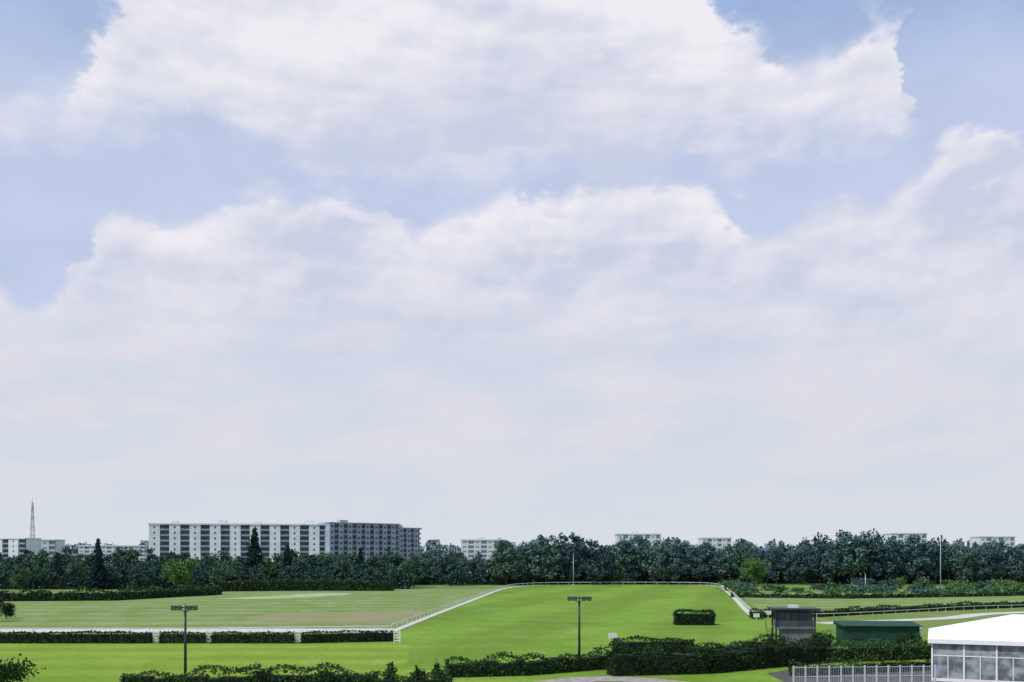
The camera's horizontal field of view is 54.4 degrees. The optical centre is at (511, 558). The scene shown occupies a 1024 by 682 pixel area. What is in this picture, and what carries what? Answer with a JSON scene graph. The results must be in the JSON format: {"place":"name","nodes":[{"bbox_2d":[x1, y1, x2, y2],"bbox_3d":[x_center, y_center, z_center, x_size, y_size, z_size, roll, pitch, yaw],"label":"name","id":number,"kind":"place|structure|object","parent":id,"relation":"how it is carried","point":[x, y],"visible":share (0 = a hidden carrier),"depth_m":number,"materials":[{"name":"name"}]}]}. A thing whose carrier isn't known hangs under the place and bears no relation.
{"place":"outdoors","nodes":[
{"label":"outdoors","id":0,"kind":"place"},
{"bbox_2d":[0,629,392,631],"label":"sand path","id":1,"kind":"structure","parent":0,"point":[166,630],"depth_m":164.61,"materials":[{"name":"beige sand"}]},
{"bbox_2d":[0,589,498,628],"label":"pale meadow","id":2,"kind":"structure","parent":0,"point":[212,611],"depth_m":237.00,"materials":[{"name":"green plant"}]},
{"bbox_2d":[0,591,6,617],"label":"shrub","id":3,"kind":"object","parent":2,"relation":"on","point":[2,604],"visible":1,"depth_m":188.79,"materials":[{"name":"green plant"}]},
{"bbox_2d":[1,600,16,618],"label":"shrub","id":4,"kind":"object","parent":2,"relation":"on","point":[9,608],"visible":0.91,"depth_m":196.37,"materials":[{"name":"green plant"}]},
{"bbox_2d":[217,593,349,598],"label":"dry patch","id":5,"kind":"object","parent":2,"relation":"on","point":[302,595],"visible":1,"depth_m":310.84,"materials":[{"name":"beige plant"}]},
{"bbox_2d":[217,578,394,591],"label":"boundary hedge","id":6,"kind":"object","parent":2,"relation":"on","point":[314,585],"visible":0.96,"depth_m":364.33,"materials":[{"name":"green plant"}]},
{"bbox_2d":[242,610,429,622],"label":"dirt strip","id":7,"kind":"object","parent":2,"relation":"on","point":[354,617],"visible":0.97,"depth_m":200.87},
{"bbox_2d":[0,644,515,681],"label":"mown turf","id":8,"kind":"structure","parent":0,"point":[86,662],"depth_m":118.80,"materials":[{"name":"green plant"}]},
{"bbox_2d":[171,603,197,675],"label":"street lamp","id":9,"kind":"object","parent":8,"relation":"on","point":[180,607],"visible":0.83,"depth_m":96.65,"materials":[{"name":"metal"}]},
{"bbox_2d":[119,662,377,681],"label":"foreground hedge","id":10,"kind":"object","parent":8,"relation":"on","point":[176,677],"visible":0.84,"depth_m":91.50,"materials":[{"name":"green plant"}]},
{"bbox_2d":[242,667,279,681],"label":"shrub","id":11,"kind":"object","parent":8,"relation":"on","point":[260,676],"visible":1,"depth_m":88.80,"materials":[{"name":"green plant"}]},
{"bbox_2d":[308,667,346,681],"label":"shrub","id":12,"kind":"object","parent":8,"relation":"on","point":[327,676],"visible":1,"depth_m":88.85,"materials":[{"name":"green plant"}]},
{"bbox_2d":[382,661,398,681],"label":"cypress shrub","id":13,"kind":"object","parent":8,"relation":"on","point":[390,666],"visible":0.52,"depth_m":93.58,"materials":[{"name":"green plant"}]},
{"bbox_2d":[372,670,454,681],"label":"foreground hedge","id":14,"kind":"object","parent":8,"relation":"on","point":[446,678],"visible":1,"depth_m":91.80,"materials":[{"name":"green plant"}]},
{"bbox_2d":[405,665,427,680],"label":"cypress shrub","id":15,"kind":"object","parent":8,"relation":"on","point":[417,672],"visible":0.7,"depth_m":92.65,"materials":[{"name":"green plant"}]},
{"bbox_2d":[430,658,445,677],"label":"cypress shrub","id":16,"kind":"object","parent":8,"relation":"on","point":[436,668],"visible":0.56,"depth_m":94.07,"materials":[{"name":"green plant"}]},
{"bbox_2d":[0,585,930,681],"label":"turf track","id":17,"kind":"structure","parent":0,"point":[538,619],"depth_m":174.59,"materials":[{"name":"green plant"}]},
{"bbox_2d":[0,653,45,681],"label":"shrub","id":18,"kind":"object","parent":17,"relation":"on","point":[10,671],"visible":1,"depth_m":88.16,"materials":[{"name":"green plant"}]},
{"bbox_2d":[0,630,152,643],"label":"hurdle hedge","id":19,"kind":"object","parent":17,"relation":"on","point":[52,637],"visible":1,"depth_m":140.06,"materials":[{"name":"green plant"}]},
{"bbox_2d":[157,630,208,643],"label":"hurdle hedge","id":20,"kind":"object","parent":17,"relation":"on","point":[178,637],"visible":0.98,"depth_m":140.06,"materials":[{"name":"green plant"}]},
{"bbox_2d":[209,631,296,643],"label":"hurdle hedge","id":21,"kind":"object","parent":17,"relation":"on","point":[259,637],"visible":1,"depth_m":140.07,"materials":[{"name":"green plant"}]},
{"bbox_2d":[299,629,396,642],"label":"hurdle hedge","id":22,"kind":"object","parent":17,"relation":"on","point":[365,636],"visible":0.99,"depth_m":141.75,"materials":[{"name":"green plant"}]},
{"bbox_2d":[443,645,608,677],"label":"foreground hedge","id":23,"kind":"object","parent":17,"relation":"on","point":[518,666],"visible":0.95,"depth_m":101.86,"materials":[{"name":"green plant"}]},
{"bbox_2d":[641,641,664,665],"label":"shrub","id":24,"kind":"object","parent":17,"relation":"on","point":[652,648],"visible":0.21,"depth_m":104.79,"materials":[{"name":"green plant"}]},
{"bbox_2d":[611,635,695,654],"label":"clipped hedge","id":25,"kind":"object","parent":17,"relation":"on","point":[673,645],"visible":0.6,"depth_m":122.65,"materials":[{"name":"green plant"}]},
{"bbox_2d":[672,608,715,624],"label":"obstacle hedge","id":26,"kind":"object","parent":17,"relation":"on","point":[697,618],"visible":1,"depth_m":178.06,"materials":[{"name":"green plant"}]},
{"bbox_2d":[604,636,828,675],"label":"foreground hedge","id":27,"kind":"object","parent":17,"relation":"on","point":[760,655],"visible":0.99,"depth_m":104.13,"materials":[{"name":"green plant"}]},
{"bbox_2d":[684,633,783,653],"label":"clipped hedge","id":28,"kind":"object","parent":17,"relation":"on","point":[719,645],"visible":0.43,"depth_m":120.67,"materials":[{"name":"green plant"}]},
{"bbox_2d":[749,611,766,618],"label":"shrub","id":29,"kind":"object","parent":17,"relation":"on","point":[762,613],"visible":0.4,"depth_m":195.98,"materials":[{"name":"green plant"}]},
{"bbox_2d":[810,630,836,647],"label":"shrub","id":30,"kind":"object","parent":17,"relation":"on","point":[826,637],"visible":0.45,"depth_m":125.33,"materials":[{"name":"green plant"}]},
{"bbox_2d":[824,638,930,661],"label":"foreground hedge","id":31,"kind":"object","parent":17,"relation":"on","point":[903,651],"visible":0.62,"depth_m":116.59,"materials":[{"name":"green plant"}]},
{"bbox_2d":[833,621,922,646],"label":"green shed","id":32,"kind":"structure","parent":17,"relation":"on","point":[861,631],"depth_m":134.28,"materials":[{"name":"green metal"}]},
{"bbox_2d":[888,631,926,646],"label":"shrub","id":33,"kind":"object","parent":17,"relation":"on","point":[902,638],"visible":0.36,"depth_m":126.10,"materials":[{"name":"green plant"}]},
{"bbox_2d":[0,562,1023,641],"bbox_3d":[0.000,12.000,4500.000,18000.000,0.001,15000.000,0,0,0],"label":"ground","id":34,"kind":"structure","parent":0,"point":[926,624],"depth_m":215.81,"materials":[{"name":"green plant"}]},
{"bbox_2d":[9,563,30,589],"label":"deciduous tree","id":35,"kind":"object","parent":34,"relation":"on","point":[18,577],"visible":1,"depth_m":368.83,"materials":[{"name":"green plant"}]},
{"bbox_2d":[0,539,40,557],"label":"facade walls","id":36,"kind":"structure","parent":34,"relation":"on","point":[33,545],"depth_m":593.17,"materials":[{"name":"white concrete"}]},
{"bbox_2d":[2,539,24,558],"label":"balconies","id":37,"kind":"structure","parent":36,"relation":"attached to","point":[7,548],"depth_m":592.82,"materials":[{"name":"concrete"}]},
{"bbox_2d":[4,540,25,556],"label":"windows","id":38,"kind":"structure","parent":36,"relation":"attached to","point":[5,541],"depth_m":592.15,"materials":[{"name":"grey glass"}]},
{"bbox_2d":[30,498,34,537],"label":"lattice mast","id":39,"kind":"object","parent":34,"relation":"on","point":[31,531],"visible":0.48,"depth_m":659.63,"materials":[{"name":"white metal"}]},
{"bbox_2d":[41,541,64,559],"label":"facade walls","id":40,"kind":"structure","parent":34,"relation":"on","point":[59,545],"depth_m":622.42,"materials":[{"name":"concrete"}]},
{"bbox_2d":[43,542,54,559],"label":"windows","id":41,"kind":"structure","parent":40,"relation":"attached to","point":[52,548],"depth_m":621.30,"materials":[{"name":"glass"}]},
{"bbox_2d":[51,552,63,587],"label":"conifer tree","id":42,"kind":"object","parent":34,"relation":"on","point":[56,564],"visible":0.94,"depth_m":384.41,"materials":[{"name":"green plant"}]},
{"bbox_2d":[86,538,109,589],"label":"conifer tree","id":43,"kind":"object","parent":34,"relation":"on","point":[98,575],"visible":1,"depth_m":379.00,"materials":[{"name":"green plant"}]},
{"bbox_2d":[0,583,222,600],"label":"boundary hedge","id":44,"kind":"object","parent":34,"relation":"on","point":[110,595],"visible":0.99,"depth_m":281.49,"materials":[{"name":"green plant"}]},
{"bbox_2d":[78,546,148,565],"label":"facade walls","id":45,"kind":"structure","parent":34,"relation":"on","point":[105,550],"depth_m":640.00,"materials":[{"name":"concrete"}]},
{"bbox_2d":[80,547,144,559],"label":"windows","id":46,"kind":"structure","parent":45,"relation":"attached to","point":[113,551],"depth_m":641.30,"materials":[{"name":"grey glass"}]},
{"bbox_2d":[85,546,145,565],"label":"balconies","id":47,"kind":"structure","parent":45,"relation":"attached to","point":[120,549],"depth_m":640.15,"materials":[{"name":"concrete"}]},
{"bbox_2d":[126,562,150,586],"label":"deciduous tree","id":48,"kind":"object","parent":34,"relation":"on","point":[139,578],"visible":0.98,"depth_m":371.47,"materials":[{"name":"green plant"}]},
{"bbox_2d":[160,557,201,588],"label":"deciduous tree","id":49,"kind":"object","parent":34,"relation":"on","point":[181,570],"visible":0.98,"depth_m":342.75,"materials":[{"name":"green plant"}]},
{"bbox_2d":[0,626,391,633],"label":"running rail","id":50,"kind":"object","parent":34,"relation":"on","point":[200,628],"visible":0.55,"depth_m":153.81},
{"bbox_2d":[0,566,410,588],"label":"hedge","id":51,"kind":"object","parent":34,"relation":"on","point":[38,581],"visible":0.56,"depth_m":383.38,"materials":[{"name":"green plant"}]},
{"bbox_2d":[0,546,431,586],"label":"tree belt","id":52,"kind":"object","parent":34,"relation":"on","point":[302,565],"visible":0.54,"depth_m":408.81,"materials":[{"name":"green plant"}]},
{"bbox_2d":[206,560,233,584],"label":"deciduous tree","id":53,"kind":"object","parent":34,"relation":"on","point":[220,567],"visible":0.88,"depth_m":378.47,"materials":[{"name":"green plant"}]},
{"bbox_2d":[149,524,323,570],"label":"facade walls","id":54,"kind":"structure","parent":34,"relation":"on","point":[217,541],"depth_m":551.72,"materials":[{"name":"white concrete"}]},
{"bbox_2d":[148,520,325,524],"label":"roof","id":55,"kind":"structure","parent":54,"relation":"on","point":[222,522],"depth_m":552.18,"materials":[{"name":"grey concrete"}]},
{"bbox_2d":[154,526,323,559],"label":"windows","id":56,"kind":"structure","parent":54,"relation":"attached to","point":[227,538],"depth_m":552.82,"materials":[{"name":"grey glass"}]},
{"bbox_2d":[160,525,324,557],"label":"balconies","id":57,"kind":"structure","parent":54,"relation":"attached to","point":[165,529],"depth_m":552.95,"materials":[{"name":"concrete"}]},
{"bbox_2d":[244,528,264,573],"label":"conifer tree","id":58,"kind":"object","parent":34,"relation":"on","point":[252,559],"visible":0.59,"depth_m":398.85,"materials":[{"name":"green plant"}]},
{"bbox_2d":[281,544,292,573],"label":"conifer tree","id":59,"kind":"object","parent":34,"relation":"on","point":[286,560],"visible":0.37,"depth_m":394.38,"materials":[{"name":"green plant"}]},
{"bbox_2d":[355,548,364,569],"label":"conifer tree","id":60,"kind":"object","parent":34,"relation":"on","point":[360,558],"visible":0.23,"depth_m":399.50,"materials":[{"name":"green plant"}]},
{"bbox_2d":[324,523,397,563],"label":"facade walls","id":61,"kind":"structure","parent":34,"relation":"on","point":[328,528],"depth_m":567.58,"materials":[{"name":"white concrete"}]},
{"bbox_2d":[318,520,399,524],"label":"roof","id":62,"kind":"structure","parent":61,"relation":"on","point":[342,522],"depth_m":566.96,"materials":[{"name":"grey concrete"}]},
{"bbox_2d":[331,525,397,558],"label":"windows","id":63,"kind":"structure","parent":61,"relation":"attached to","point":[362,537],"depth_m":571.13,"materials":[{"name":"black glass"}]},
{"bbox_2d":[334,523,398,557],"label":"balconies","id":64,"kind":"structure","parent":61,"relation":"attached to","point":[364,539],"depth_m":570.23,"materials":[{"name":"concrete"}]},
{"bbox_2d":[398,529,419,560],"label":"facade walls","id":65,"kind":"structure","parent":34,"relation":"on","point":[408,543],"depth_m":600.64,"materials":[{"name":"white concrete"}]},
{"bbox_2d":[400,530,418,556],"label":"windows","id":66,"kind":"structure","parent":65,"relation":"attached to","point":[409,541],"depth_m":602.24,"materials":[{"name":"grey glass"}]},
{"bbox_2d":[398,529,420,558],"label":"balconies","id":67,"kind":"structure","parent":65,"relation":"attached to","point":[411,543],"depth_m":603.47,"materials":[{"name":"concrete"}]},
{"bbox_2d":[436,550,466,585],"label":"deciduous tree","id":68,"kind":"object","parent":34,"relation":"on","point":[449,571],"visible":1,"depth_m":429.36,"materials":[{"name":"green plant"}]},
{"bbox_2d":[412,567,523,584],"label":"hedge","id":69,"kind":"object","parent":34,"relation":"on","point":[435,579],"visible":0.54,"depth_m":444.95,"materials":[{"name":"green plant"}]},
{"bbox_2d":[461,541,493,571],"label":"facade walls","id":70,"kind":"structure","parent":34,"relation":"on","point":[478,549],"depth_m":620.00,"materials":[{"name":"concrete"}]},
{"bbox_2d":[463,541,498,574],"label":"windows","id":71,"kind":"structure","parent":70,"relation":"attached to","point":[471,551],"depth_m":621.30,"materials":[{"name":"grey glass"}]},
{"bbox_2d":[468,544,495,571],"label":"balconies","id":72,"kind":"structure","parent":70,"relation":"attached to","point":[481,549],"depth_m":620.15,"materials":[{"name":"concrete"}]},
{"bbox_2d":[468,541,494,559],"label":"walls","id":73,"kind":"structure","parent":34,"relation":"on","point":[481,550],"depth_m":621.40,"materials":[{"name":"concrete"}]},
{"bbox_2d":[461,537,499,540],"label":"roof","id":74,"kind":"structure","parent":73,"relation":"on","point":[480,539],"depth_m":619.97,"materials":[{"name":"concrete"}]},
{"bbox_2d":[487,540,525,584],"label":"deciduous tree","id":75,"kind":"object","parent":34,"relation":"on","point":[500,555],"visible":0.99,"depth_m":439.01,"materials":[{"name":"green plant"}]},
{"bbox_2d":[65,537,1018,564],"bbox_3d":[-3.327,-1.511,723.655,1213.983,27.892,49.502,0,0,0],"label":"hazy tree line","id":76,"kind":"object","parent":34,"relation":"on","point":[430,545],"visible":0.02,"depth_m":723.21,"materials":[{"name":"green plant"}]},
{"bbox_2d":[391,582,750,628],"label":"running rail","id":77,"kind":"object","parent":34,"relation":"on","point":[742,602],"visible":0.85,"depth_m":271.37,"materials":[{"name":"white plastic"}]},
{"bbox_2d":[567,595,591,655],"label":"street lamp","id":78,"kind":"object","parent":34,"relation":"on","point":[575,598],"visible":0.78,"depth_m":106.83,"materials":[{"name":"metal"}]},
{"bbox_2d":[615,535,660,573],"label":"facade walls","id":79,"kind":"structure","parent":34,"relation":"on","point":[617,538],"depth_m":640.00,"materials":[{"name":"concrete"}]},
{"bbox_2d":[614,531,660,534],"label":"roof","id":80,"kind":"structure","parent":79,"relation":"on","point":[633,533],"depth_m":639.70,"materials":[{"name":"concrete"}]},
{"bbox_2d":[619,536,659,564],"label":"windows","id":81,"kind":"structure","parent":79,"relation":"attached to","point":[647,537],"depth_m":641.30,"materials":[{"name":"glass"}]},
{"bbox_2d":[698,539,726,551],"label":"facade walls","id":82,"kind":"structure","parent":34,"relation":"on","point":[700,541],"depth_m":660.00,"materials":[{"name":"concrete"}]},
{"bbox_2d":[703,540,729,554],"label":"windows","id":83,"kind":"structure","parent":82,"relation":"attached to","point":[719,545],"depth_m":661.30,"materials":[{"name":"glass"}]},
{"bbox_2d":[409,528,1023,584],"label":"distant tree line","id":84,"kind":"object","parent":34,"relation":"on","point":[891,558],"visible":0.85,"depth_m":451.80,"materials":[{"name":"green plant"}]},
{"bbox_2d":[738,557,770,582],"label":"deciduous tree","id":85,"kind":"object","parent":34,"relation":"on","point":[750,566],"visible":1,"depth_m":422.98,"materials":[{"name":"green plant"}]},
{"bbox_2d":[523,563,1023,583],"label":"hedge","id":86,"kind":"object","parent":34,"relation":"on","point":[582,579],"visible":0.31,"depth_m":466.82,"materials":[{"name":"green plant"}]},
{"bbox_2d":[716,574,1023,594],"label":"meadow shrubs","id":87,"kind":"object","parent":34,"relation":"on","point":[922,585],"visible":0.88,"depth_m":353.48,"materials":[{"name":"green plant"}]},
{"bbox_2d":[730,588,1023,598],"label":"trackside hedge","id":88,"kind":"object","parent":34,"relation":"on","point":[847,595],"visible":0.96,"depth_m":301.25,"materials":[{"name":"green plant"}]},
{"bbox_2d":[752,605,1011,618],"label":"running rail","id":89,"kind":"object","parent":34,"relation":"on","point":[907,610],"visible":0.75,"depth_m":209.74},
{"bbox_2d":[749,601,1023,617],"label":"trackside hedge","id":90,"kind":"object","parent":34,"relation":"on","point":[904,609],"visible":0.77,"depth_m":220.99,"materials":[{"name":"green plant"}]},
{"bbox_2d":[883,534,926,544],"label":"facade walls","id":91,"kind":"structure","parent":34,"relation":"on","point":[886,536],"depth_m":640.00,"materials":[{"name":"concrete"}]},
{"bbox_2d":[970,537,1014,557],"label":"facade walls","id":92,"kind":"structure","parent":34,"relation":"on","point":[977,540],"depth_m":660.00,"materials":[{"name":"concrete"}]},
{"bbox_2d":[981,538,1013,549],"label":"windows","id":93,"kind":"structure","parent":92,"relation":"attached to","point":[1000,539],"depth_m":661.30,"materials":[{"name":"grey glass"}]},
{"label":"inner walls","id":94,"kind":"object","parent":34,"relation":"on","visible":0},
{"bbox_2d":[698,537,731,538],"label":"roof","id":95,"kind":"structure","parent":94,"relation":"on","point":[715,538],"depth_m":659.70,"materials":[{"name":"concrete"}]},
{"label":"inner walls","id":96,"kind":"object","parent":34,"relation":"on","visible":0},
{"bbox_2d":[969,536,1015,537],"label":"roof","id":97,"kind":"structure","parent":96,"relation":"on","point":[991,536],"depth_m":659.70,"materials":[{"name":"concrete"}]},
{"bbox_2d":[0,0,1023,555],"label":"sky","id":98,"kind":"structure","parent":0,"point":[517,271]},
{"bbox_2d":[389,585,749,631],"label":"rail side path","id":99,"kind":"structure","parent":0,"point":[455,606],"depth_m":231.69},
{"bbox_2d":[535,676,684,681],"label":"gravel path","id":100,"kind":"structure","parent":0,"point":[605,678],"depth_m":98.15,"materials":[{"name":"grey gravel"}]},
{"bbox_2d":[765,605,820,643],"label":"judges tower","id":101,"kind":"structure","parent":0,"point":[793,621],"depth_m":135.49,"materials":[{"name":"grey metal"}]},
{"bbox_2d":[778,612,812,620],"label":"windows","id":102,"kind":"structure","parent":101,"relation":"in","point":[809,616],"depth_m":135.52,"materials":[{"name":"grey glass"}]},
{"bbox_2d":[768,666,945,681],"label":"paved yard","id":103,"kind":"structure","parent":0,"point":[783,675],"depth_m":99.69,"materials":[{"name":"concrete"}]},
{"bbox_2d":[787,652,930,675],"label":"yard hedge","id":104,"kind":"object","parent":103,"relation":"on","point":[845,669],"visible":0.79,"depth_m":103.25,"materials":[{"name":"green plant"}]},
{"bbox_2d":[793,665,935,681],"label":"yard fence","id":105,"kind":"object","parent":103,"relation":"on","point":[852,676],"visible":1,"depth_m":93.28,"materials":[{"name":"grey metal"}]},
{"bbox_2d":[928,614,1023,681],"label":"white marquee","id":106,"kind":"object","parent":103,"relation":"on","point":[965,653],"visible":0.99,"depth_m":95.84,"materials":[{"name":"fabric"}]},
{"bbox_2d":[740,591,1023,610],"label":"pale meadow","id":107,"kind":"structure","parent":0,"point":[820,603],"depth_m":275.27,"materials":[{"name":"green plant"}]},
{"bbox_2d":[813,611,1023,623],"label":"sand road","id":108,"kind":"structure","parent":0,"point":[963,616],"depth_m":200.67,"materials":[{"name":"beige sand"}]},
{"bbox_2d":[940,534,940,587],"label":"flagpole","id":109,"kind":"object","parent":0,"point":[940,560],"visible":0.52,"depth_m":365.65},
{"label":"inner walls","id":110,"kind":"object","parent":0,"visible":0},
{"bbox_2d":[78,543,148,546],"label":"roof","id":111,"kind":"structure","parent":110,"relation":"on","point":[103,544],"depth_m":639.70,"materials":[{"name":"concrete"}]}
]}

